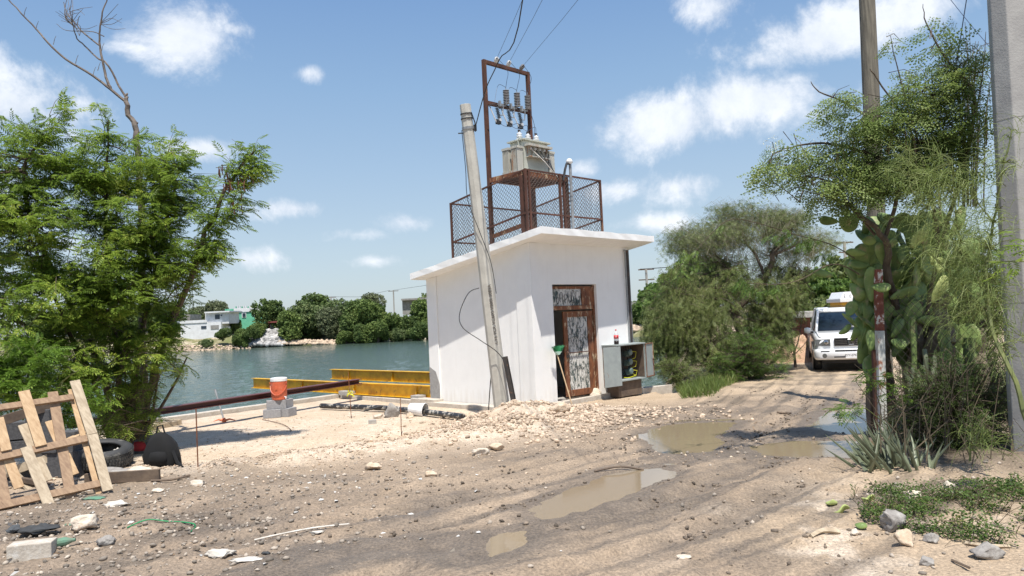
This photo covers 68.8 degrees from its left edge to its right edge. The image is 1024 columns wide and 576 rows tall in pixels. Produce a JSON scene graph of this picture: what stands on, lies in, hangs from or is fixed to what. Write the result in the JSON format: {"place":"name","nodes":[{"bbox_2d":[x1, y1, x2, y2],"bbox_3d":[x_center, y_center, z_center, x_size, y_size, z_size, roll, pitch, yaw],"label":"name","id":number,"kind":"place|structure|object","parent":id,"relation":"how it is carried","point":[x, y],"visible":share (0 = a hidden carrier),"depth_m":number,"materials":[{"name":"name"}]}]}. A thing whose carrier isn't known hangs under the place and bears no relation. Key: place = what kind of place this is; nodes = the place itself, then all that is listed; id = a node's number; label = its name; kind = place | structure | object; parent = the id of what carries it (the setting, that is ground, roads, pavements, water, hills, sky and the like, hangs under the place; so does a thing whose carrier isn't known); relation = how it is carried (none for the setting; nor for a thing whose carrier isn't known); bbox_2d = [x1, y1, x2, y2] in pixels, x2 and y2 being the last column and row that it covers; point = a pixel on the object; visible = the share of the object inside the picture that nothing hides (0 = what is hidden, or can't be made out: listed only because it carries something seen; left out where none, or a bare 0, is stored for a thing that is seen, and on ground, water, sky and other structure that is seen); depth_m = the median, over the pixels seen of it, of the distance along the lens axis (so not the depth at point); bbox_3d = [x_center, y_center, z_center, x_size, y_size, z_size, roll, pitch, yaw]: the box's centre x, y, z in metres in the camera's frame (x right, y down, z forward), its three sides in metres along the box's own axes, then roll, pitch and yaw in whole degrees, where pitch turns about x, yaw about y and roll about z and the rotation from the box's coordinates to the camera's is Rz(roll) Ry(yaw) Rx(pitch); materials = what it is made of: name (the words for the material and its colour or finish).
{"place":"outdoors","nodes":[
{"label":"outdoors","id":0,"kind":"place"},
{"bbox_2d":[6,420,24,439],"bbox_3d":[-5.853,1.663,8.701,0.400,0.200,0.200,-2,-3,-24],"label":"concrete block","id":1,"kind":"object","parent":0,"point":[13,431],"depth_m":8.64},
{"bbox_2d":[1,337,668,429],"bbox_3d":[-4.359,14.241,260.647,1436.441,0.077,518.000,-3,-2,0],"label":"lake water","id":2,"kind":"structure","parent":0,"point":[225,373],"depth_m":69.04,"materials":[{"name":"teal liquid"}]},
{"bbox_2d":[176,344,252,351],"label":"shore stones","id":3,"kind":"object","parent":2,"relation":"in","point":[187,347],"visible":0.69,"depth_m":148.93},
{"bbox_2d":[248,328,285,346],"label":"concrete rubble","id":4,"kind":"object","parent":2,"relation":"in","point":[270,337],"visible":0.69,"depth_m":150.65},
{"bbox_2d":[278,339,335,345],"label":"shore stones","id":5,"kind":"object","parent":2,"relation":"in","point":[309,341],"visible":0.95,"depth_m":150.02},
{"bbox_2d":[0,297,999,357],"bbox_3d":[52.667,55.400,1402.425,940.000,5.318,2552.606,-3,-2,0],"label":"bank","id":6,"kind":"structure","parent":0,"point":[227,341],"depth_m":154.72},
{"bbox_2d":[177,311,241,338],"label":"white house","id":7,"kind":"structure","parent":6,"relation":"on","point":[211,324],"depth_m":156.94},
{"bbox_2d":[204,299,228,311],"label":"tree","id":8,"kind":"object","parent":6,"relation":"on","point":[216,305],"visible":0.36,"depth_m":179.06,"materials":[{"name":"green plant"}]},
{"bbox_2d":[225,306,261,328],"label":"green house","id":9,"kind":"structure","parent":6,"relation":"on","point":[246,318],"depth_m":169.93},
{"bbox_2d":[249,298,290,328],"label":"tree","id":10,"kind":"object","parent":6,"relation":"on","point":[270,310],"visible":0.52,"depth_m":156.40,"materials":[{"name":"green plant"}]},
{"bbox_2d":[277,309,304,340],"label":"tree","id":11,"kind":"object","parent":6,"relation":"on","point":[292,319],"visible":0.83,"depth_m":151.50,"materials":[{"name":"green plant"}]},
{"bbox_2d":[290,300,321,339],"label":"tree","id":12,"kind":"object","parent":6,"relation":"on","point":[306,309],"visible":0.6,"depth_m":155.46,"materials":[{"name":"green plant"}]},
{"bbox_2d":[301,292,330,336],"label":"tree","id":13,"kind":"object","parent":6,"relation":"on","point":[318,299],"visible":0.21,"depth_m":159.96,"materials":[{"name":"green plant"}]},
{"bbox_2d":[314,306,341,338],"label":"tree","id":14,"kind":"object","parent":6,"relation":"on","point":[326,320],"visible":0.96,"depth_m":151.62,"materials":[{"name":"green plant"}]},
{"bbox_2d":[309,298,360,341],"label":"tree","id":15,"kind":"object","parent":6,"relation":"on","point":[335,303],"visible":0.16,"depth_m":154.37,"materials":[{"name":"green plant"}]},
{"bbox_2d":[338,298,370,342],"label":"tree","id":16,"kind":"object","parent":6,"relation":"on","point":[347,318],"visible":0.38,"depth_m":149.16,"materials":[{"name":"green plant"}]},
{"bbox_2d":[348,299,386,338],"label":"tree","id":17,"kind":"object","parent":6,"relation":"on","point":[373,309],"visible":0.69,"depth_m":149.00,"materials":[{"name":"green plant"}]},
{"bbox_2d":[0,0,999,339],"label":"sky","id":18,"kind":"structure","parent":0,"point":[663,103],"materials":[{"name":"blue"}]},
{"bbox_2d":[0,304,1023,575],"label":"ground","id":19,"kind":"structure","parent":0,"point":[642,550],"depth_m":6.65,"materials":[{"name":"soil"}]},
{"bbox_2d":[6,537,56,562],"bbox_3d":[-3.626,1.984,5.651,0.300,0.130,0.140,-2,-2,-14],"label":"concrete block","id":20,"kind":"object","parent":19,"relation":"on","point":[25,550],"depth_m":5.59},
{"bbox_2d":[17,523,60,535],"bbox_3d":[-3.940,2.010,6.229,0.336,0.081,0.196,-2,-2,-14],"label":"rag","id":21,"kind":"object","parent":19,"relation":"on","point":[28,530],"visible":1,"depth_m":6.19,"materials":[{"name":"fabric"}]},
{"bbox_2d":[0,380,112,509],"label":"broken pallet","id":22,"kind":"object","parent":19,"relation":"on","point":[32,434],"visible":0.9,"depth_m":7.78,"materials":[{"name":"brown wood"}]},
{"bbox_2d":[0,404,49,424],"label":"loose plank","id":23,"kind":"object","parent":22,"relation":"attached to","point":[15,416],"visible":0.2,"depth_m":8.43,"materials":[{"name":"brown wood"}]},
{"bbox_2d":[0,331,115,429],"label":"leucaena sapling","id":24,"kind":"object","parent":19,"relation":"on","point":[11,383],"visible":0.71,"depth_m":10.62,"materials":[{"name":"plant"}]},
{"bbox_2d":[41,449,88,477],"bbox_3d":[-5.205,2.033,8.685,0.500,0.300,0.200,-3,-2,7],"label":"concrete block","id":25,"kind":"object","parent":19,"relation":"on","point":[53,464],"depth_m":8.59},
{"bbox_2d":[42,436,56,452],"bbox_3d":[-5.391,1.807,8.695,0.340,0.200,0.200,-3,-2,8],"label":"concrete block","id":26,"kind":"object","parent":25,"relation":"on","point":[53,451],"depth_m":8.58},
{"bbox_2d":[25,409,51,442],"bbox_3d":[-5.456,1.615,8.703,0.300,0.420,0.200,-3,-2,6],"label":"concrete block","id":27,"kind":"object","parent":26,"relation":"on","point":[45,416],"depth_m":8.60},
{"bbox_2d":[9,0,147,392],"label":"dead tree","id":28,"kind":"object","parent":19,"relation":"on","point":[133,121],"visible":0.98,"depth_m":13.86,"materials":[{"name":"wood"}]},
{"bbox_2d":[69,514,98,532],"bbox_3d":[-3.653,1.998,6.366,0.225,0.155,0.202,-2,-2,-18],"label":"concrete lump","id":29,"kind":"object","parent":19,"relation":"on","point":[78,523],"visible":0.94,"depth_m":6.31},
{"bbox_2d":[81,438,133,471],"bbox_3d":[-4.896,1.994,8.936,0.679,0.326,0.681,-3,-2,0],"label":"old tyre","id":30,"kind":"object","parent":19,"relation":"on","point":[122,455],"visible":0.53,"depth_m":8.86,"materials":[{"name":"rubber"}]},
{"bbox_2d":[84,469,160,482],"bbox_3d":[-4.310,2.090,8.271,0.806,0.127,0.050,-3,-2,-3],"label":"loose plank","id":31,"kind":"object","parent":19,"relation":"on","point":[132,476],"visible":0.69,"depth_m":8.25,"materials":[{"name":"brown wood"}]},
{"bbox_2d":[73,365,173,442],"bbox_3d":[-6.412,1.998,12.262,1.200,1.387,1.355,-3,-2,10],"label":"trunk creeper","id":32,"kind":"object","parent":19,"relation":"on","point":[150,412],"visible":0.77,"depth_m":12.43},
{"bbox_2d":[106,371,161,443],"bbox_3d":[-6.381,2.044,12.797,0.973,1.317,0.327,-3,-2,0],"label":"bush","id":33,"kind":"object","parent":19,"relation":"on","point":[146,405],"visible":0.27,"depth_m":12.68,"materials":[{"name":"green plant"}]},
{"bbox_2d":[0,87,282,439],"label":"leucaena tree","id":34,"kind":"object","parent":19,"relation":"on","point":[89,294],"visible":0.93,"depth_m":12.23,"materials":[{"name":"green plant"}]},
{"bbox_2d":[133,428,152,453],"bbox_3d":[-6.273,2.558,12.767,0.433,0.506,0.352,-3,-2,0],"label":"backpack","id":35,"kind":"object","parent":19,"relation":"on","point":[139,446],"visible":0.48,"depth_m":12.67,"materials":[{"name":"red fabric"}]},
{"bbox_2d":[142,425,183,467],"bbox_3d":[-4.169,1.907,8.997,0.551,0.506,0.354,-3,-2,0],"label":"backpack","id":36,"kind":"object","parent":19,"relation":"on","point":[161,449],"visible":0.93,"depth_m":8.93,"materials":[{"name":"black fabric"}]},
{"bbox_2d":[64,379,361,428],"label":"steel beam","id":37,"kind":"structure","parent":19,"relation":"on","point":[217,402],"depth_m":16.72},
{"bbox_2d":[95,394,340,428],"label":"retaining kerb","id":38,"kind":"structure","parent":19,"relation":"on","point":[246,408],"depth_m":18.52,"materials":[{"name":"concrete"}]},
{"bbox_2d":[263,408,281,418],"bbox_3d":[-5.431,2.845,16.953,0.390,0.190,0.190,-2,-2,-8],"label":"concrete block","id":39,"kind":"object","parent":19,"relation":"on","point":[271,413],"depth_m":16.86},
{"bbox_2d":[266,400,279,408],"bbox_3d":[-5.440,2.653,17.041,0.300,0.190,0.190,-2,-2,-20],"label":"concrete block","id":40,"kind":"object","parent":39,"relation":"on","point":[272,404],"depth_m":16.96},
{"bbox_2d":[270,377,286,399],"bbox_3d":[-5.329,2.298,17.111,0.409,0.510,0.384,-3,-2,0],"label":"water cooler","id":41,"kind":"object","parent":40,"relation":"on","point":[278,387],"visible":1,"depth_m":16.97,"materials":[{"name":"orange plastic"}]},
{"bbox_2d":[6,454,561,575],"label":"paper scraps","id":42,"kind":"object","parent":19,"relation":"on","point":[14,572],"visible":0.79,"depth_m":6.78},
{"bbox_2d":[340,395,410,403],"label":"retaining kerb","id":43,"kind":"structure","parent":19,"relation":"on","point":[384,399],"depth_m":19.41,"materials":[{"name":"concrete"}]},
{"bbox_2d":[251,378,430,397],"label":"beam","id":44,"kind":"structure","parent":43,"relation":"on","point":[388,390],"depth_m":19.98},
{"bbox_2d":[329,369,429,383],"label":"beam","id":45,"kind":"structure","parent":44,"relation":"on","point":[394,376],"depth_m":22.54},
{"bbox_2d":[361,321,390,342],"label":"bush","id":46,"kind":"object","parent":19,"relation":"on","point":[376,331],"visible":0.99,"depth_m":144.85,"materials":[{"name":"green plant"}]},
{"bbox_2d":[319,403,465,418],"bbox_3d":[-2.695,2.709,16.622,4.948,0.138,0.444,-5,-3,42],"label":"drain pipe","id":47,"kind":"object","parent":19,"relation":"on","point":[446,414],"visible":0.79,"depth_m":16.98,"materials":[{"name":"plastic"}]},
{"bbox_2d":[378,312,406,341],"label":"tree","id":48,"kind":"object","parent":19,"relation":"on","point":[391,320],"visible":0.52,"depth_m":148.44,"materials":[{"name":"green plant"}]},
{"bbox_2d":[7,399,789,492],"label":"spoil stones","id":49,"kind":"object","parent":19,"relation":"on","point":[290,451],"visible":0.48,"depth_m":9.82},
{"bbox_2d":[405,320,427,340],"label":"bush","id":50,"kind":"object","parent":19,"relation":"on","point":[418,331],"visible":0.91,"depth_m":144.70,"materials":[{"name":"green plant"}]},
{"bbox_2d":[409,298,427,338],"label":"tree","id":51,"kind":"object","parent":19,"relation":"on","point":[420,312],"visible":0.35,"depth_m":151.46,"materials":[{"name":"green plant"}]},
{"bbox_2d":[458,103,508,407],"bbox_3d":[-0.486,-0.244,14.659,0.327,6.670,0.992,-5,-3,40],"label":"leaning concrete pole","id":52,"kind":"object","parent":19,"relation":"on","point":[496,364],"visible":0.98,"depth_m":14.54,"materials":[{"name":"concrete"}]},
{"bbox_2d":[450,531,526,556],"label":"puddle","id":53,"kind":"object","parent":19,"relation":"on","point":[503,543],"visible":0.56,"depth_m":5.37,"materials":[{"name":"brown liquid"}]},
{"bbox_2d":[4,383,1013,575],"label":"mud clods","id":54,"kind":"object","parent":19,"relation":"on","point":[689,535],"visible":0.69,"depth_m":6.74,"materials":[{"name":"soil"}]},
{"bbox_2d":[502,356,515,399],"bbox_3d":[-0.023,1.926,14.537,0.284,1.205,0.046,-3,-2,0],"label":"steel channel","id":55,"kind":"object","parent":19,"relation":"on","point":[510,386],"visible":0.64,"depth_m":14.55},
{"bbox_2d":[0,430,1023,575],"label":"pebbles","id":56,"kind":"object","parent":19,"relation":"on","point":[165,533],"visible":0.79,"depth_m":6.43,"materials":[{"name":"stone"}]},
{"bbox_2d":[410,226,653,404],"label":"pump house","id":57,"kind":"structure","parent":19,"relation":"on","point":[555,287],"depth_m":16.95,"materials":[{"name":"paint"}]},
{"bbox_2d":[411,397,493,410],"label":"plinth","id":58,"kind":"structure","parent":57,"relation":"attached to","point":[433,402],"depth_m":17.24,"materials":[{"name":"concrete"}]},
{"bbox_2d":[481,59,570,243],"bbox_3d":[0.334,-3.045,17.119,1.540,4.419,1.121,0,-3,-45],"label":"transformer stand","id":59,"kind":"object","parent":57,"relation":"on","point":[486,102],"visible":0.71,"depth_m":16.98,"materials":[{"name":"metal"}]},
{"bbox_2d":[501,130,561,186],"bbox_3d":[0.510,-2.938,17.057,1.260,1.345,0.920,0,-3,-45],"label":"transformer","id":60,"kind":"object","parent":59,"relation":"on","point":[521,153],"visible":0.87,"depth_m":16.87,"materials":[{"name":"grey metal"}]},
{"bbox_2d":[449,168,603,257],"bbox_3d":[0.356,-1.552,17.857,2.625,1.912,2.548,0,-3,-45],"label":"roof fence","id":61,"kind":"object","parent":57,"relation":"on","point":[528,204],"visible":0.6,"depth_m":17.00,"materials":[{"name":"metal"}]},
{"bbox_2d":[562,158,574,228],"bbox_3d":[1.289,-1.980,17.001,0.341,1.974,0.155,0,-3,-45],"label":"service mast","id":62,"kind":"object","parent":57,"relation":"on","point":[569,161],"visible":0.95,"depth_m":17.05,"materials":[{"name":"white plastic"}]},
{"bbox_2d":[562,310,595,396],"bbox_3d":[1.546,1.470,16.930,0.975,1.900,0.122,-1,-3,-42],"label":"door","id":63,"kind":"structure","parent":57,"relation":"in","point":[579,362],"depth_m":16.95,"materials":[{"name":"metal"}]},
{"bbox_2d":[601,342,654,396],"bbox_3d":[2.662,1.911,17.563,2.027,1.205,0.475,0,-3,-45],"label":"meter cabinet","id":64,"kind":"object","parent":57,"relation":"attached to","point":[625,372],"visible":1,"depth_m":17.57,"materials":[{"name":"grey metal"}]},
{"bbox_2d":[624,250,633,345],"bbox_3d":[2.833,0.243,18.093,0.160,2.350,0.120,0,-3,-45],"label":"conduit channel","id":65,"kind":"object","parent":57,"relation":"attached to","point":[628,296],"visible":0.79,"depth_m":18.07,"materials":[{"name":"metal"}]},
{"bbox_2d":[348,399,757,452],"bbox_3d":[0.604,2.268,12.667,6.992,0.705,6.494,-3,-2,0],"label":"limestone rubble","id":66,"kind":"object","parent":19,"relation":"on","point":[584,413],"visible":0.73,"depth_m":12.10,"materials":[{"name":"stone"}]},
{"bbox_2d":[528,463,677,518],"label":"puddle","id":67,"kind":"object","parent":19,"relation":"on","point":[605,488],"visible":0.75,"depth_m":6.79,"materials":[{"name":"brown liquid"}]},
{"bbox_2d":[552,384,671,404],"bbox_3d":[2.315,2.559,17.295,4.333,0.262,0.294,-1,-3,-43],"label":"concrete apron","id":68,"kind":"object","parent":19,"relation":"on","point":[662,389],"visible":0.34,"depth_m":17.26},
{"bbox_2d":[635,283,655,323],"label":"background bush","id":69,"kind":"object","parent":19,"relation":"on","point":[639,307],"visible":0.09,"depth_m":45.73,"materials":[{"name":"green plant"}]},
{"bbox_2d":[654,352,708,391],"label":"bank bush","id":70,"kind":"object","parent":19,"relation":"on","point":[677,375],"visible":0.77,"depth_m":19.20,"materials":[{"name":"green plant"}]},
{"bbox_2d":[645,255,728,307],"bbox_3d":[7.240,0.855,30.082,3.747,4.418,4.142,-3,-2,0],"label":"background bush","id":71,"kind":"object","parent":19,"relation":"on","point":[654,286],"visible":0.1,"depth_m":29.16,"materials":[{"name":"green plant"}]},
{"bbox_2d":[636,419,744,453],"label":"puddle","id":72,"kind":"object","parent":19,"relation":"on","point":[685,437],"visible":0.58,"depth_m":10.06,"materials":[{"name":"brown liquid"}]},
{"bbox_2d":[637,196,852,382],"bbox_3d":[6.327,0.194,21.968,6.801,5.788,4.012,-2,-2,-20],"label":"mesquite tree","id":73,"kind":"object","parent":19,"relation":"on","point":[675,327],"visible":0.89,"depth_m":21.31,"materials":[{"name":"green plant"}]},
{"bbox_2d":[704,326,792,381],"bbox_3d":[6.202,1.911,19.708,2.442,1.825,1.848,-3,-2,0],"label":"bank bush","id":74,"kind":"object","parent":19,"relation":"on","point":[748,364],"visible":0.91,"depth_m":19.57,"materials":[{"name":"green plant"}]},
{"bbox_2d":[746,311,812,352],"bbox_3d":[9.661,1.879,26.828,2.300,2.005,1.400,-3,-2,0],"label":"brick shelter","id":75,"kind":"object","parent":19,"relation":"on","point":[807,318],"visible":0.16,"depth_m":26.49,"materials":[{"name":"brick"}]},
{"bbox_2d":[767,334,811,362],"bbox_3d":[9.792,2.121,25.417,2.600,1.092,2.080,-3,-2,0],"label":"dirt mound","id":76,"kind":"object","parent":19,"relation":"on","point":[804,356],"visible":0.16,"depth_m":24.83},
{"bbox_2d":[764,266,851,310],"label":"background bush","id":77,"kind":"object","parent":19,"relation":"on","point":[823,286],"visible":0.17,"depth_m":34.68,"materials":[{"name":"green plant"}]},
{"bbox_2d":[748,441,873,457],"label":"puddle","id":78,"kind":"object","parent":19,"relation":"on","point":[795,449],"visible":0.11,"depth_m":8.77,"materials":[{"name":"brown liquid"}]},
{"bbox_2d":[804,305,857,369],"bbox_3d":[10.261,1.468,23.143,2.320,1.865,5.348,-4,-2,20],"label":"pickup truck","id":79,"kind":"object","parent":19,"relation":"on","point":[828,343],"visible":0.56,"depth_m":21.44,"materials":[{"name":"white metal"}]},
{"bbox_2d":[826,292,852,306],"bbox_3d":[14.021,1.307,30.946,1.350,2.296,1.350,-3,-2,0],"label":"box","id":80,"kind":"object","parent":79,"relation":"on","point":[838,298],"visible":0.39,"depth_m":30.55,"materials":[{"name":"white plastic"}]},
{"bbox_2d":[812,255,850,279],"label":"background bush","id":81,"kind":"object","parent":19,"relation":"on","point":[838,271],"visible":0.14,"depth_m":41.14,"materials":[{"name":"green plant"}]},
{"bbox_2d":[809,405,866,434],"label":"puddle","id":82,"kind":"object","parent":19,"relation":"on","point":[828,422],"visible":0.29,"depth_m":10.73,"materials":[{"name":"grey liquid"}]},
{"bbox_2d":[737,7,994,419],"bbox_3d":[4.273,-0.638,9.038,3.101,5.197,2.091,-3,-2,0],"label":"moringa tree","id":83,"kind":"object","parent":19,"relation":"on","point":[950,93],"visible":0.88,"depth_m":8.63,"materials":[{"name":"green plant"}]},
{"bbox_2d":[664,219,858,303],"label":"arching twigs","id":84,"kind":"object","parent":83,"relation":"attached to","point":[808,247],"visible":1,"depth_m":8.47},
{"bbox_2d":[943,22,990,206],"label":"bare stems","id":85,"kind":"object","parent":83,"relation":"attached to","point":[972,200],"visible":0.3,"depth_m":9.01,"materials":[{"name":"green plant"}]},
{"bbox_2d":[866,380,873,431],"bbox_3d":[4.526,1.413,9.392,0.130,0.773,0.100,-3,-2,0],"label":"old post","id":86,"kind":"object","parent":19,"relation":"on","point":[869,408],"visible":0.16,"depth_m":9.35,"materials":[{"name":"brown wood"}]},
{"bbox_2d":[871,350,877,431],"bbox_3d":[4.474,1.261,9.198,0.082,1.000,0.050,-3,-2,0],"label":"old post","id":87,"kind":"object","parent":19,"relation":"on","point":[873,355],"visible":0.64,"depth_m":9.19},
{"bbox_2d":[859,0,893,388],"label":"wooden pole","id":88,"kind":"object","parent":19,"relation":"on","point":[868,36],"visible":0.24,"depth_m":12.45,"materials":[{"name":"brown wood"}]},
{"bbox_2d":[874,269,887,430],"bbox_3d":[4.516,0.761,9.168,0.160,1.981,0.085,-3,-2,0],"label":"fence post","id":89,"kind":"object","parent":19,"relation":"on","point":[879,327],"visible":0.77,"depth_m":9.14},
{"bbox_2d":[884,293,1006,428],"bbox_3d":[5.245,0.845,8.713,1.683,1.619,0.026,-4,-3,33],"label":"chain link mesh","id":90,"kind":"object","parent":89,"relation":"attached to","point":[934,338],"visible":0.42,"depth_m":8.93,"materials":[{"name":"metal"}]},
{"bbox_2d":[826,419,953,473],"bbox_3d":[3.596,1.640,7.410,1.282,0.707,0.849,-2,-2,-21],"label":"aloe plant","id":91,"kind":"object","parent":19,"relation":"on","point":[866,455],"visible":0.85,"depth_m":7.25,"materials":[{"name":"plant"}]},
{"bbox_2d":[879,509,905,532],"bbox_3d":[2.702,1.657,5.293,0.158,0.190,0.136,-1,-3,-28],"label":"rock","id":92,"kind":"object","parent":19,"relation":"on","point":[893,520],"visible":0.94,"depth_m":5.26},
{"bbox_2d":[813,206,990,433],"bbox_3d":[4.945,0.466,9.200,2.318,3.058,1.344,-3,-2,0],"label":"prickly pear","id":93,"kind":"object","parent":19,"relation":"on","point":[867,261],"visible":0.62,"depth_m":9.34,"materials":[{"name":"plant"}]},
{"bbox_2d":[893,528,914,546],"bbox_3d":[2.572,1.641,4.899,0.128,0.130,0.140,-4,-3,24],"label":"rock","id":94,"kind":"object","parent":19,"relation":"on","point":[905,537],"visible":0.94,"depth_m":4.87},
{"bbox_2d":[845,472,1023,549],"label":"ground cover","id":95,"kind":"object","parent":19,"relation":"on","point":[919,509],"visible":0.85,"depth_m":5.66,"materials":[{"name":"green plant"}]},
{"bbox_2d":[853,113,1023,420],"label":"retama tree","id":96,"kind":"object","parent":19,"relation":"on","point":[989,313],"visible":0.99,"depth_m":7.02,"materials":[{"name":"plant"}]},
{"bbox_2d":[981,231,1023,282],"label":"leaf spray","id":97,"kind":"object","parent":96,"relation":"attached to","point":[1015,272],"visible":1,"depth_m":5.89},
{"bbox_2d":[854,355,1023,466],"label":"dry thicket","id":98,"kind":"object","parent":19,"relation":"on","point":[926,427],"visible":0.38,"depth_m":7.65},
{"bbox_2d":[904,349,974,442],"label":"tall green stems","id":99,"kind":"object","parent":19,"relation":"on","point":[924,353],"visible":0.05,"depth_m":8.81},
{"bbox_2d":[878,343,1008,452],"bbox_3d":[4.972,1.465,8.443,1.601,1.686,1.340,-3,-2,0],"label":"thicket bush","id":100,"kind":"object","parent":19,"relation":"on","point":[986,398],"visible":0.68,"depth_m":8.27,"materials":[{"name":"green plant"}]},
{"bbox_2d":[821,398,887,428],"bbox_3d":[4.067,1.510,8.902,0.771,0.366,0.473,-1,-3,-36],"label":"leaf spray","id":101,"kind":"object","parent":100,"relation":"attached to","point":[842,413],"visible":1,"depth_m":8.79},
{"bbox_2d":[850,367,917,403],"bbox_3d":[4.154,1.081,8.283,0.863,0.395,0.423,-3,-2,0],"label":"leaf spray","id":102,"kind":"object","parent":100,"relation":"attached to","point":[881,383],"visible":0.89,"depth_m":8.29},
{"bbox_2d":[895,217,1003,351],"bbox_3d":[6.295,0.594,10.761,2.397,3.222,1.439,-3,-2,0],"label":"thicket bush","id":103,"kind":"object","parent":19,"relation":"on","point":[982,272],"visible":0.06,"depth_m":10.55,"materials":[{"name":"green plant"}]},
{"bbox_2d":[893,342,1007,418],"bbox_3d":[6.395,1.453,10.540,2.142,1.612,1.410,-3,-2,0],"label":"thicket bush","id":104,"kind":"object","parent":19,"relation":"on","point":[995,372],"visible":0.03,"depth_m":10.32,"materials":[{"name":"green plant"}]},
{"bbox_2d":[920,404,1023,476],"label":"retama seedling","id":105,"kind":"object","parent":19,"relation":"on","point":[971,438],"visible":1,"depth_m":6.32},
{"bbox_2d":[969,541,1005,559],"bbox_3d":[2.928,1.621,4.598,0.216,0.110,0.109,-3,-2,0],"label":"rock","id":106,"kind":"object","parent":19,"relation":"on","point":[986,550],"visible":1,"depth_m":4.57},
{"bbox_2d":[987,0,1023,451],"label":"concrete pole","id":107,"kind":"object","parent":19,"relation":"on","point":[1006,31],"visible":0.85,"depth_m":7.74,"materials":[{"name":"concrete"}]},
{"bbox_2d":[673,368,745,398],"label":"bank grass","id":108,"kind":"structure","parent":0,"point":[714,381],"depth_m":17.49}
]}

